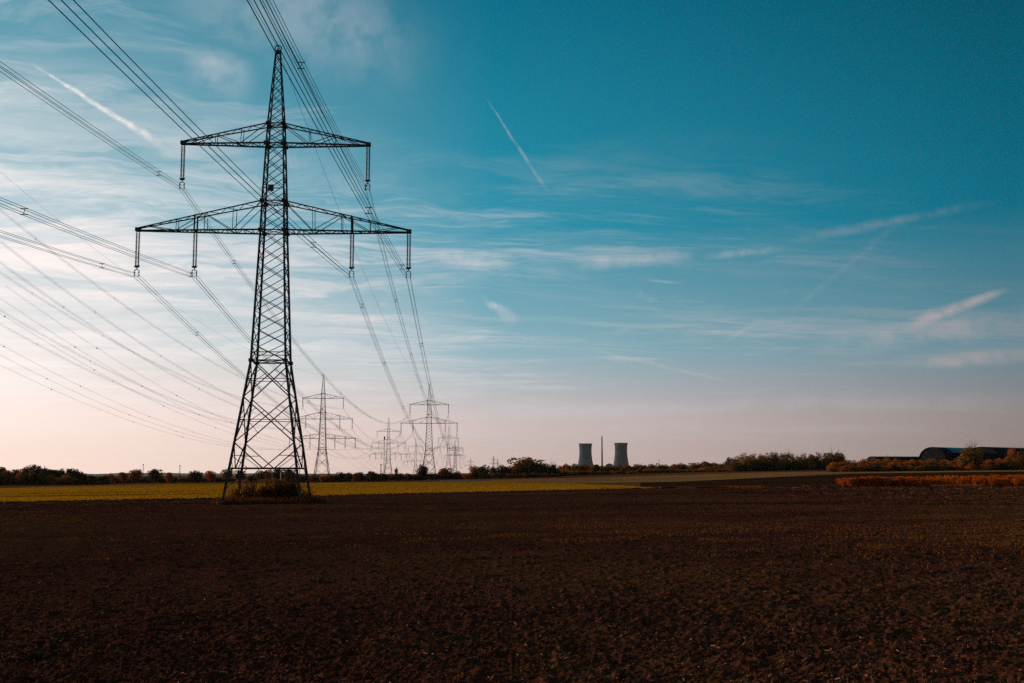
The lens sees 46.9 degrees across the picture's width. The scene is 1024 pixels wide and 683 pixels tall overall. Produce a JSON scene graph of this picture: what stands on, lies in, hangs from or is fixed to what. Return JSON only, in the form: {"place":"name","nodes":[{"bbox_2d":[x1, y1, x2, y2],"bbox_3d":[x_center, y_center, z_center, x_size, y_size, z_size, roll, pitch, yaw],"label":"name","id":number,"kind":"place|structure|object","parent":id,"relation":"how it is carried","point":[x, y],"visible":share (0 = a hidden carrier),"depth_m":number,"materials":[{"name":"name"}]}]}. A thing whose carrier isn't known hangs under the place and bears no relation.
{"place":"outdoors","nodes":[
{"label":"outdoors","id":0,"kind":"place"},
{"bbox_2d":[208,502,318,504],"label":"weedy ground","id":1,"kind":"structure","parent":0,"point":[253,503],"depth_m":123.43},
{"bbox_2d":[226,474,260,498],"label":"scrub bush","id":2,"kind":"object","parent":1,"relation":"on","point":[244,492],"visible":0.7,"depth_m":128.13,"materials":[{"name":"brown plant"}]},
{"bbox_2d":[248,480,278,498],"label":"scrub bush","id":3,"kind":"object","parent":1,"relation":"on","point":[264,492],"visible":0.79,"depth_m":127.05,"materials":[{"name":"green plant"}]},
{"bbox_2d":[210,495,327,504],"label":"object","id":4,"kind":"object","parent":1,"relation":"on","point":[262,500],"visible":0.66,"depth_m":123.72,"materials":[{"name":"brown plant"}]},
{"bbox_2d":[265,476,288,498],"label":"scrub bush","id":5,"kind":"object","parent":1,"relation":"on","point":[278,483],"visible":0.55,"depth_m":127.86,"materials":[{"name":"brown plant"}]},
{"bbox_2d":[276,474,310,501],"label":"scrub bush","id":6,"kind":"object","parent":1,"relation":"on","point":[289,489],"visible":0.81,"depth_m":126.40,"materials":[{"name":"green plant"}]},
{"bbox_2d":[300,486,316,498],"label":"scrub bush","id":7,"kind":"object","parent":1,"relation":"on","point":[308,494],"visible":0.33,"depth_m":129.75,"materials":[{"name":"brown plant"}]},
{"bbox_2d":[84,472,533,475],"bbox_3d":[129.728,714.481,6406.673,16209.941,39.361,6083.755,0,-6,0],"label":"hills","id":8,"kind":"structure","parent":0,"point":[174,474],"depth_m":7117.21,"materials":[{"name":"green plant"}]},
{"bbox_2d":[0,482,661,502],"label":"grass field","id":9,"kind":"structure","parent":0,"point":[320,488],"depth_m":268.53,"materials":[{"name":"green plant"}]},
{"bbox_2d":[425,480,489,480],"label":"farm track","id":10,"kind":"structure","parent":0,"point":[457,480],"depth_m":478.67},
{"bbox_2d":[0,485,1023,682],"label":"ploughed field","id":11,"kind":"structure","parent":0,"point":[336,627],"depth_m":29.29,"materials":[{"name":"soil"}]},
{"bbox_2d":[0,494,1023,568],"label":"field weeds","id":12,"kind":"object","parent":11,"relation":"on","point":[752,531],"visible":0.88,"depth_m":53.58,"materials":[{"name":"brown plant"}]},
{"bbox_2d":[835,474,1023,485],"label":"fern crop","id":13,"kind":"object","parent":11,"relation":"on","point":[998,479],"visible":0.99,"depth_m":194.33,"materials":[{"name":"brown plant"}]},
{"bbox_2d":[0,470,1023,501],"bbox_3d":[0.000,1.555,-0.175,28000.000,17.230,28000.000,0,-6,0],"label":"ground","id":14,"kind":"structure","parent":0,"point":[576,476],"depth_m":546.28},
{"bbox_2d":[2,475,15,485],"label":"shrub","id":15,"kind":"object","parent":14,"relation":"on","point":[7,481],"visible":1,"depth_m":628.96,"materials":[{"name":"green plant"}]},
{"bbox_2d":[18,472,33,484],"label":"shrub","id":16,"kind":"object","parent":14,"relation":"on","point":[26,479],"visible":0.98,"depth_m":626.87,"materials":[{"name":"green plant"}]},
{"bbox_2d":[36,473,49,484],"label":"shrub","id":17,"kind":"object","parent":14,"relation":"on","point":[39,480],"visible":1,"depth_m":627.88,"materials":[{"name":"green plant"}]},
{"bbox_2d":[43,475,55,484],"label":"shrub","id":18,"kind":"object","parent":14,"relation":"on","point":[50,478],"visible":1,"depth_m":626.72,"materials":[{"name":"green plant"}]},
{"bbox_2d":[49,470,61,478],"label":"tree","id":19,"kind":"object","parent":14,"relation":"on","point":[57,473],"visible":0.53,"depth_m":663.54,"materials":[{"name":"green plant"}]},
{"bbox_2d":[52,477,64,484],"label":"shrub","id":20,"kind":"object","parent":14,"relation":"on","point":[57,479],"visible":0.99,"depth_m":627.16,"materials":[{"name":"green plant"}]},
{"bbox_2d":[59,475,74,484],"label":"shrub","id":21,"kind":"object","parent":14,"relation":"on","point":[68,480],"visible":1,"depth_m":627.97,"materials":[{"name":"green plant"}]},
{"bbox_2d":[86,475,96,484],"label":"tree","id":22,"kind":"object","parent":14,"relation":"on","point":[91,478],"visible":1,"depth_m":637.27,"materials":[{"name":"green plant"}]},
{"bbox_2d":[108,473,116,483],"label":"shrub","id":23,"kind":"object","parent":14,"relation":"on","point":[112,479],"visible":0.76,"depth_m":728.30,"materials":[{"name":"brown plant"}]},
{"bbox_2d":[119,472,127,480],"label":"tree","id":24,"kind":"object","parent":14,"relation":"on","point":[123,476],"visible":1,"depth_m":737.08,"materials":[{"name":"brown plant"}]},
{"bbox_2d":[127,469,142,480],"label":"tree","id":25,"kind":"object","parent":14,"relation":"on","point":[136,474],"visible":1,"depth_m":730.29,"materials":[{"name":"brown plant"}]},
{"bbox_2d":[146,469,164,480],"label":"tree","id":26,"kind":"object","parent":14,"relation":"on","point":[155,475],"visible":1,"depth_m":743.92,"materials":[{"name":"green plant"}]},
{"bbox_2d":[165,471,173,482],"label":"tree","id":27,"kind":"object","parent":14,"relation":"on","point":[169,477],"visible":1,"depth_m":749.53,"materials":[{"name":"brown plant"}]},
{"bbox_2d":[187,470,202,482],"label":"tree","id":28,"kind":"object","parent":14,"relation":"on","point":[195,475],"visible":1,"depth_m":728.03,"materials":[{"name":"green plant"}]},
{"bbox_2d":[205,471,216,481],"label":"tree","id":29,"kind":"object","parent":14,"relation":"on","point":[210,476],"visible":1,"depth_m":736.90,"materials":[{"name":"brown plant"}]},
{"bbox_2d":[220,468,233,478],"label":"tree","id":30,"kind":"object","parent":14,"relation":"on","point":[225,473],"visible":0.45,"depth_m":749.38,"materials":[{"name":"brown plant"}]},
{"bbox_2d":[234,470,246,479],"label":"tree","id":31,"kind":"object","parent":14,"relation":"on","point":[243,475],"visible":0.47,"depth_m":743.76,"materials":[{"name":"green plant"}]},
{"bbox_2d":[256,470,266,481],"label":"tree","id":32,"kind":"object","parent":14,"relation":"on","point":[261,475],"visible":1,"depth_m":736.83,"materials":[{"name":"green plant"}]},
{"bbox_2d":[134,45,411,504],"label":"transmission pylon","id":33,"kind":"object","parent":14,"relation":"on","point":[285,146],"visible":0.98,"depth_m":131.30,"materials":[{"name":"metal"}]},
{"bbox_2d":[0,230,436,465],"bbox_3d":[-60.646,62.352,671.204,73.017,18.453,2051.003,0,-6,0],"label":"power cable","id":34,"kind":"object","parent":33,"relation":"hanging from","point":[172,313],"visible":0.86,"depth_m":136.37,"materials":[{"name":"metal"}]},
{"bbox_2d":[0,61,447,456],"bbox_3d":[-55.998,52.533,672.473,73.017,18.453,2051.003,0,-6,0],"label":"power cable","id":35,"kind":"object","parent":33,"relation":"hanging from","point":[158,175],"visible":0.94,"depth_m":118.12,"materials":[{"name":"metal"}]},
{"bbox_2d":[0,197,447,467],"bbox_3d":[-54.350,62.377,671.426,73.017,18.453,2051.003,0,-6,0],"label":"power cable","id":36,"kind":"object","parent":33,"relation":"hanging from","point":[24,214],"visible":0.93,"depth_m":112.10,"materials":[{"name":"metal"}]},
{"bbox_2d":[48,0,457,467],"bbox_3d":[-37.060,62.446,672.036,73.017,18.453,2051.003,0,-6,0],"label":"power cable","id":37,"kind":"object","parent":33,"relation":"hanging from","point":[312,243],"visible":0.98,"depth_m":59.29,"materials":[{"name":"metal"}]},
{"bbox_2d":[250,1,436,414],"bbox_3d":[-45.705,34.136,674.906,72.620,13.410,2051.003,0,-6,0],"label":"earth wire","id":38,"kind":"object","parent":33,"relation":"hanging from","point":[317,153],"visible":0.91,"depth_m":162.61,"materials":[{"name":"metal"}]},
{"bbox_2d":[247,0,464,466],"bbox_3d":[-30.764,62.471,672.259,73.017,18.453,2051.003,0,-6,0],"label":"power cable","id":39,"kind":"object","parent":33,"relation":"hanging from","point":[337,156],"visible":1,"depth_m":56.49,"materials":[{"name":"metal"}]},
{"bbox_2d":[262,0,459,454],"bbox_3d":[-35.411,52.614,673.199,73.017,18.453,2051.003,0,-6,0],"label":"power cable","id":40,"kind":"object","parent":33,"relation":"hanging from","point":[347,159],"visible":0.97,"depth_m":102.14,"materials":[{"name":"metal"}]},
{"bbox_2d":[269,469,285,479],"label":"tree","id":41,"kind":"object","parent":14,"relation":"on","point":[276,472],"visible":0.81,"depth_m":729.97,"materials":[{"name":"green plant"}]},
{"bbox_2d":[283,469,295,477],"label":"tree","id":42,"kind":"object","parent":14,"relation":"on","point":[288,472],"visible":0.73,"depth_m":745.53,"materials":[{"name":"green plant"}]},
{"bbox_2d":[309,474,319,482],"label":"shrub","id":43,"kind":"object","parent":14,"relation":"on","point":[313,478],"visible":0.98,"depth_m":570.56,"materials":[{"name":"brown plant"}]},
{"bbox_2d":[289,374,355,475],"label":"transmission pylon","id":44,"kind":"object","parent":14,"relation":"on","point":[325,447],"visible":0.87,"depth_m":600.96,"materials":[{"name":"metal"}]},
{"bbox_2d":[0,365,379,473],"bbox_3d":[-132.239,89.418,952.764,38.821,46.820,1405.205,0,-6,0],"label":"power cable","id":45,"kind":"object","parent":44,"relation":"hanging from","point":[159,430],"visible":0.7,"depth_m":396.40,"materials":[{"name":"metal"}]},
{"bbox_2d":[0,311,384,459],"bbox_3d":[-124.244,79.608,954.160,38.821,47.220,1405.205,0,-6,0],"label":"power cable","id":46,"kind":"object","parent":44,"relation":"hanging from","point":[137,384],"visible":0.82,"depth_m":373.80,"materials":[{"name":"metal"}]},
{"bbox_2d":[0,324,386,468],"bbox_3d":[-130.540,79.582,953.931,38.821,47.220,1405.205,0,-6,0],"label":"power cable","id":47,"kind":"object","parent":44,"relation":"hanging from","point":[137,391],"visible":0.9,"depth_m":377.73,"materials":[{"name":"metal"}]},
{"bbox_2d":[4,315,398,467],"bbox_3d":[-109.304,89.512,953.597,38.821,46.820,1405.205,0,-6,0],"label":"power cable","id":48,"kind":"object","parent":44,"relation":"hanging from","point":[157,402],"visible":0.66,"depth_m":347.62,"materials":[{"name":"metal"}]},
{"bbox_2d":[0,271,404,460],"bbox_3d":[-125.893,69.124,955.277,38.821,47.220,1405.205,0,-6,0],"label":"power cable","id":49,"kind":"object","parent":44,"relation":"hanging from","point":[128,349],"visible":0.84,"depth_m":363.49,"materials":[{"name":"metal"}]},
{"bbox_2d":[1,209,405,450],"bbox_3d":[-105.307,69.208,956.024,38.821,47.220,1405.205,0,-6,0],"label":"power cable","id":50,"kind":"object","parent":44,"relation":"hanging from","point":[137,313],"visible":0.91,"depth_m":328.97,"materials":[{"name":"metal"}]},
{"bbox_2d":[2,300,405,472],"bbox_3d":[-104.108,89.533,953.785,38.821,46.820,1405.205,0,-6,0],"label":"power cable","id":51,"kind":"object","parent":44,"relation":"hanging from","point":[158,394],"visible":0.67,"depth_m":351.91,"materials":[{"name":"metal"}]},
{"bbox_2d":[5,286,407,472],"bbox_3d":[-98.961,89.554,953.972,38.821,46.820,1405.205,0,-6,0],"label":"power cable","id":52,"kind":"object","parent":44,"relation":"hanging from","point":[166,389],"visible":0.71,"depth_m":333.75,"materials":[{"name":"metal"}]},
{"bbox_2d":[0,241,413,467],"bbox_3d":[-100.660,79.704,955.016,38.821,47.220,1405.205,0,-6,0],"label":"power cable","id":53,"kind":"object","parent":44,"relation":"hanging from","point":[155,351],"visible":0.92,"depth_m":334.09,"materials":[{"name":"metal"}]},
{"bbox_2d":[3,263,415,470],"bbox_3d":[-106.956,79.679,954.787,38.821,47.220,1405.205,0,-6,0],"label":"power cable","id":54,"kind":"object","parent":44,"relation":"hanging from","point":[154,364],"visible":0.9,"depth_m":346.27,"materials":[{"name":"metal"}]},
{"bbox_2d":[351,473,360,481],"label":"shrub","id":55,"kind":"object","parent":14,"relation":"on","point":[356,478],"visible":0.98,"depth_m":570.98,"materials":[{"name":"brown plant"}]},
{"bbox_2d":[367,471,375,479],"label":"tree","id":56,"kind":"object","parent":14,"relation":"on","point":[370,475],"visible":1,"depth_m":565.59,"materials":[{"name":"green plant"}]},
{"bbox_2d":[376,473,389,480],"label":"shrub","id":57,"kind":"object","parent":14,"relation":"on","point":[382,477],"visible":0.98,"depth_m":576.52,"materials":[{"name":"green plant"}]},
{"bbox_2d":[369,419,403,475],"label":"transmission pylon","id":58,"kind":"object","parent":14,"relation":"on","point":[387,431],"visible":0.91,"depth_m":1066.48,"materials":[{"name":"metal"}]},
{"bbox_2d":[1,355,403,472],"bbox_3d":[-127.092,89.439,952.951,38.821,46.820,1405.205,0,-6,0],"label":"power cable","id":59,"kind":"object","parent":58,"relation":"hanging from","point":[141,419],"visible":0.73,"depth_m":394.44,"materials":[{"name":"metal"}]},
{"bbox_2d":[3,346,410,472],"bbox_3d":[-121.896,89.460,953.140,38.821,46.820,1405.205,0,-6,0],"label":"power cable","id":60,"kind":"object","parent":58,"relation":"hanging from","point":[141,413],"visible":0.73,"depth_m":382.52,"materials":[{"name":"metal"}]},
{"bbox_2d":[403,441,427,473],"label":"transmission pylon","id":61,"kind":"object","parent":14,"relation":"on","point":[414,459],"visible":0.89,"depth_m":1651.83,"materials":[{"name":"metal"}]},
{"bbox_2d":[416,464,427,479],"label":"tree","id":62,"kind":"object","parent":14,"relation":"on","point":[422,471],"visible":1,"depth_m":577.63,"materials":[{"name":"green plant"}]},
{"bbox_2d":[401,384,457,473],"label":"transmission pylon","id":63,"kind":"object","parent":14,"relation":"on","point":[431,423],"visible":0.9,"depth_m":631.24,"materials":[{"name":"metal"}]},
{"bbox_2d":[437,467,453,477],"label":"tree","id":64,"kind":"object","parent":14,"relation":"on","point":[444,472],"visible":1,"depth_m":569.09,"materials":[{"name":"brown plant"}]},
{"bbox_2d":[461,472,475,478],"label":"shrub","id":65,"kind":"object","parent":14,"relation":"on","point":[469,476],"visible":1,"depth_m":555.07,"materials":[{"name":"brown plant"}]},
{"bbox_2d":[468,466,478,473],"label":"tree","id":66,"kind":"object","parent":14,"relation":"on","point":[473,469],"visible":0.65,"depth_m":570.27,"materials":[{"name":"brown plant"}]},
{"bbox_2d":[477,464,490,474],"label":"tree","id":67,"kind":"object","parent":14,"relation":"on","point":[482,470],"visible":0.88,"depth_m":566.17,"materials":[{"name":"green plant"}]},
{"bbox_2d":[494,464,508,473],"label":"tree","id":68,"kind":"object","parent":14,"relation":"on","point":[502,468],"visible":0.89,"depth_m":563.27,"materials":[{"name":"green plant"}]},
{"bbox_2d":[510,461,532,477],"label":"shrub","id":69,"kind":"object","parent":14,"relation":"on","point":[516,469],"visible":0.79,"depth_m":566.32,"materials":[{"name":"brown plant"}]},
{"bbox_2d":[507,457,545,477],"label":"tree","id":70,"kind":"object","parent":14,"relation":"on","point":[527,462],"visible":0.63,"depth_m":573.26,"materials":[{"name":"green plant"}]},
{"bbox_2d":[531,463,549,473],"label":"tree","id":71,"kind":"object","parent":14,"relation":"on","point":[539,468],"visible":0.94,"depth_m":564.19,"materials":[{"name":"green plant"}]},
{"bbox_2d":[548,464,561,473],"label":"shrub","id":72,"kind":"object","parent":14,"relation":"on","point":[553,469],"visible":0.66,"depth_m":570.27,"materials":[{"name":"green plant"}]},
{"bbox_2d":[578,443,592,466],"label":"cooling tower","id":73,"kind":"structure","parent":14,"relation":"on","point":[585,453],"depth_m":6244.02,"materials":[{"name":"concrete"}]},
{"bbox_2d":[601,436,602,465],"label":"chimney","id":74,"kind":"object","parent":14,"relation":"on","point":[601,451],"visible":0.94,"depth_m":5873.06,"materials":[{"name":"concrete"}]},
{"bbox_2d":[613,443,628,466],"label":"cooling tower","id":75,"kind":"structure","parent":14,"relation":"on","point":[621,457],"depth_m":6244.10,"materials":[{"name":"concrete"}]},
{"bbox_2d":[699,466,714,471],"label":"shrub","id":76,"kind":"object","parent":14,"relation":"on","point":[707,469],"visible":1,"depth_m":604.58,"materials":[{"name":"brown plant"}]},
{"bbox_2d":[724,459,738,471],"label":"shrub","id":77,"kind":"object","parent":14,"relation":"on","point":[728,466],"visible":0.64,"depth_m":583.99,"materials":[{"name":"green plant"}]},
{"bbox_2d":[730,464,745,471],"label":"shrub","id":78,"kind":"object","parent":14,"relation":"on","point":[739,468],"visible":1,"depth_m":576.87,"materials":[{"name":"brown plant"}]},
{"bbox_2d":[738,456,754,471],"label":"shrub","id":79,"kind":"object","parent":14,"relation":"on","point":[745,461],"visible":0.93,"depth_m":578.85,"materials":[{"name":"green plant"}]},
{"bbox_2d":[757,456,774,470],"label":"shrub","id":80,"kind":"object","parent":14,"relation":"on","point":[767,460],"visible":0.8,"depth_m":579.57,"materials":[{"name":"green plant"}]},
{"bbox_2d":[775,454,791,467],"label":"shrub","id":81,"kind":"object","parent":14,"relation":"on","point":[785,460],"visible":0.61,"depth_m":582.73,"materials":[{"name":"green plant"}]},
{"bbox_2d":[601,483,1004,488],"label":"verge grass","id":82,"kind":"structure","parent":14,"relation":"on","point":[739,486],"depth_m":201.46,"materials":[{"name":"plant"}]},
{"bbox_2d":[793,456,813,464],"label":"shrub","id":83,"kind":"object","parent":14,"relation":"on","point":[807,461],"visible":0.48,"depth_m":585.15,"materials":[{"name":"green plant"}]},
{"bbox_2d":[808,451,821,463],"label":"tree","id":84,"kind":"object","parent":14,"relation":"on","point":[818,456],"visible":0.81,"depth_m":586.64,"materials":[{"name":"green plant"}]},
{"bbox_2d":[823,454,844,463],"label":"shrub","id":85,"kind":"object","parent":14,"relation":"on","point":[835,458],"visible":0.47,"depth_m":582.12,"materials":[{"name":"green plant"}]},
{"bbox_2d":[867,456,919,461],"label":"barrel roof hall","id":86,"kind":"structure","parent":14,"relation":"on","point":[903,458],"depth_m":559.58,"materials":[{"name":"metal"}]},
{"bbox_2d":[902,459,918,465],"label":"shrub","id":87,"kind":"object","parent":14,"relation":"on","point":[907,463],"visible":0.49,"depth_m":495.13,"materials":[{"name":"brown plant"}]},
{"bbox_2d":[925,465,938,470],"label":"shrub","id":88,"kind":"object","parent":14,"relation":"on","point":[932,468],"visible":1,"depth_m":478.29,"materials":[{"name":"orange plant"}]},
{"bbox_2d":[919,447,965,461],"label":"barrel roof hall","id":89,"kind":"structure","parent":14,"relation":"on","point":[943,453],"depth_m":533.85,"materials":[{"name":"metal"}]},
{"bbox_2d":[956,447,983,465],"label":"tree","id":90,"kind":"object","parent":14,"relation":"on","point":[964,459],"visible":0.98,"depth_m":485.89,"materials":[{"name":"green plant"}]},
{"bbox_2d":[964,463,977,470],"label":"shrub","id":91,"kind":"object","parent":14,"relation":"on","point":[970,466],"visible":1,"depth_m":480.56,"materials":[{"name":"orange plant"}]},
{"bbox_2d":[960,441,984,464],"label":"tree","id":92,"kind":"object","parent":14,"relation":"on","point":[974,445],"visible":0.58,"depth_m":489.25,"materials":[{"name":"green plant"}]},
{"bbox_2d":[976,464,992,470],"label":"shrub","id":93,"kind":"object","parent":14,"relation":"on","point":[984,467],"visible":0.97,"depth_m":478.96,"materials":[{"name":"orange plant"}]},
{"bbox_2d":[972,447,1023,460],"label":"barrel roof hall","id":94,"kind":"structure","parent":14,"relation":"on","point":[993,453],"depth_m":541.81,"materials":[{"name":"metal"}]},
{"bbox_2d":[1004,445,1018,462],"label":"tree","id":95,"kind":"object","parent":14,"relation":"on","point":[1011,453],"visible":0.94,"depth_m":487.20,"materials":[{"name":"orange plant"}]},
{"bbox_2d":[1006,461,1016,469],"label":"shrub","id":96,"kind":"object","parent":14,"relation":"on","point":[1013,465],"visible":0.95,"depth_m":482.44,"materials":[{"name":"brown plant"}]},
{"bbox_2d":[0,0,1023,473],"label":"sky","id":97,"kind":"structure","parent":0,"point":[686,232],"materials":[{"name":"blue"}]},
{"bbox_2d":[1,519,1023,682],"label":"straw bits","id":98,"kind":"object","parent":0,"point":[549,629],"visible":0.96,"depth_m":18.93,"materials":[{"name":"brown plant"}]},
{"bbox_2d":[440,470,1023,482],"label":"stubble field","id":99,"kind":"structure","parent":0,"point":[671,478],"depth_m":425.38,"materials":[{"name":"plant"}]},
{"bbox_2d":[842,464,859,471],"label":"shrub","id":100,"kind":"object","parent":99,"relation":"on","point":[850,468],"visible":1,"depth_m":480.77,"materials":[{"name":"orange plant"}]},
{"bbox_2d":[856,459,871,466],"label":"shrub","id":101,"kind":"object","parent":99,"relation":"on","point":[861,463],"visible":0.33,"depth_m":492.10,"materials":[{"name":"brown plant"}]},
{"bbox_2d":[859,464,871,471],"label":"shrub","id":102,"kind":"object","parent":99,"relation":"on","point":[865,468],"visible":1,"depth_m":480.81,"materials":[{"name":"brown plant"}]},
{"bbox_2d":[640,472,1023,487],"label":"fallow field","id":103,"kind":"structure","parent":0,"point":[811,481],"depth_m":301.64,"materials":[{"name":"brown soil"}]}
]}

